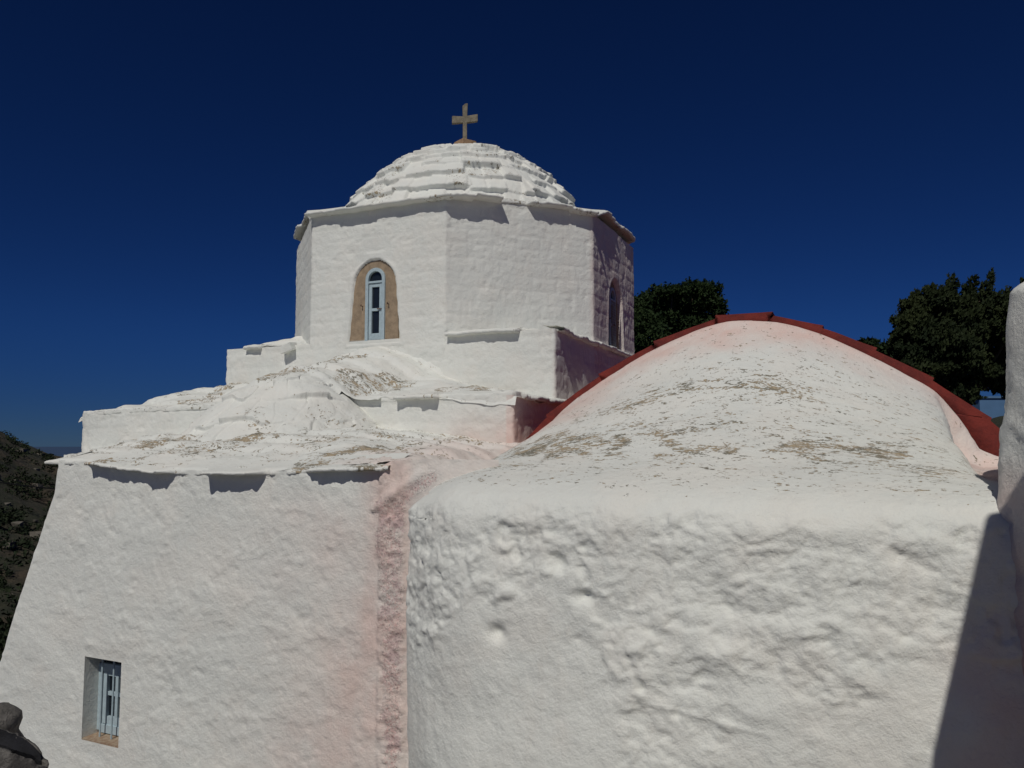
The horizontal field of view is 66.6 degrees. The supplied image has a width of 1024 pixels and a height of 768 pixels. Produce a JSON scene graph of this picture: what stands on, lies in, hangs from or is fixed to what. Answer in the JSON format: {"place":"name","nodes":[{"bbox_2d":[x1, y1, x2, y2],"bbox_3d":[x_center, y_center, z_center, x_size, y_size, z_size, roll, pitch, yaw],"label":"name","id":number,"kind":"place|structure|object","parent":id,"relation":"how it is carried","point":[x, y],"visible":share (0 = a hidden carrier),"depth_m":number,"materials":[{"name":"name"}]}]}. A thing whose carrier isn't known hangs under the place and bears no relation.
{"place":"outdoors","nodes":[
{"label":"outdoors","id":0,"kind":"place"},
{"bbox_2d":[34,447,81,456],"bbox_3d":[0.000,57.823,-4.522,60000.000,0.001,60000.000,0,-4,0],"label":"sea","id":1,"kind":"structure","parent":0,"point":[60,451],"depth_m":8251.29,"materials":[{"name":"liquid"}]},
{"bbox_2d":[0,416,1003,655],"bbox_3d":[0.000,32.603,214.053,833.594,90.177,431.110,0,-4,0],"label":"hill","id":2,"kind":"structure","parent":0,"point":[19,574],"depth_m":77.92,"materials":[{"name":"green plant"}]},
{"bbox_2d":[0,447,44,549],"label":"rocks","id":3,"kind":"object","parent":2,"relation":"on","point":[21,523],"visible":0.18,"depth_m":72.43,"materials":[{"name":"grey stone"}]},
{"bbox_2d":[0,430,63,660],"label":"scrub","id":4,"kind":"object","parent":2,"relation":"on","point":[5,517],"visible":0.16,"depth_m":73.51,"materials":[{"name":"green plant"}]},
{"bbox_2d":[0,103,634,767],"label":"church","id":5,"kind":"structure","parent":2,"relation":"on","point":[216,577],"depth_m":6.58,"materials":[{"name":"white paint"}]},
{"bbox_2d":[76,656,120,747],"bbox_3d":[-3.286,2.581,6.426,0.556,0.785,0.215,-2,-5,24],"label":"window","id":6,"kind":"structure","parent":5,"relation":"in","point":[102,678],"depth_m":6.48,"materials":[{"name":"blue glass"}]},
{"bbox_2d":[350,260,398,341],"bbox_3d":[-1.695,-1.013,9.522,0.710,1.005,0.085,-2,-5,24],"label":"window","id":7,"kind":"structure","parent":5,"relation":"in","point":[375,303],"depth_m":9.53,"materials":[{"name":"blue paint"}]},
{"bbox_2d":[608,282,619,348],"bbox_3d":[1.367,-0.923,10.678,0.088,1.005,0.710,-2,-5,24],"label":"window","id":8,"kind":"structure","parent":5,"relation":"in","point":[613,340],"depth_m":10.75,"materials":[{"name":"blue paint"}]},
{"bbox_2d":[634,276,730,353],"bbox_3d":[5.160,1.839,27.091,5.216,11.308,4.535,0,-4,0],"label":"pine tree","id":9,"kind":"object","parent":2,"relation":"on","point":[665,310],"visible":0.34,"depth_m":27.07,"materials":[{"name":"green plant"}]},
{"bbox_2d":[406,312,1023,767],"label":"side chapel","id":10,"kind":"structure","parent":2,"relation":"on","point":[754,540],"depth_m":3.94,"materials":[{"name":"white paint"}]},
{"bbox_2d":[857,336,889,355],"bbox_3d":[18.526,1.075,40.026,3.265,7.153,3.130,-4,-6,44],"label":"pine tree","id":11,"kind":"object","parent":2,"relation":"on","point":[879,345],"visible":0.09,"depth_m":39.78,"materials":[{"name":"green plant"}]},
{"bbox_2d":[883,267,1023,404],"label":"evergreen tree","id":12,"kind":"object","parent":2,"relation":"on","point":[948,337],"visible":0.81,"depth_m":21.14,"materials":[{"name":"green plant"}]},
{"bbox_2d":[0,0,1023,446],"label":"sky","id":13,"kind":"structure","parent":0,"point":[825,163],"materials":[{"name":"blue"}]},
{"bbox_2d":[972,396,1004,417],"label":"shed","id":14,"kind":"structure","parent":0,"point":[992,406],"depth_m":31.02,"materials":[{"name":"paint"}]},
{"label":"ground","id":15,"kind":"structure","parent":0,"visible":0},
{"bbox_2d":[997,282,1023,675],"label":"boundary wall","id":16,"kind":"structure","parent":15,"relation":"on","point":[1010,501],"depth_m":3.31,"materials":[{"name":"white paint"}]},
{"bbox_3d":[-1.755,3.121,1.464,1.578,4.429,0.313,0,-4,0],"label":"parapet","id":17,"kind":"object","parent":15,"relation":"on","visible":0},
{"bbox_2d":[0,702,48,767],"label":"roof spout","id":18,"kind":"object","parent":17,"relation":"on","point":[18,749],"visible":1,"depth_m":1.69,"materials":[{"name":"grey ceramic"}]}
]}

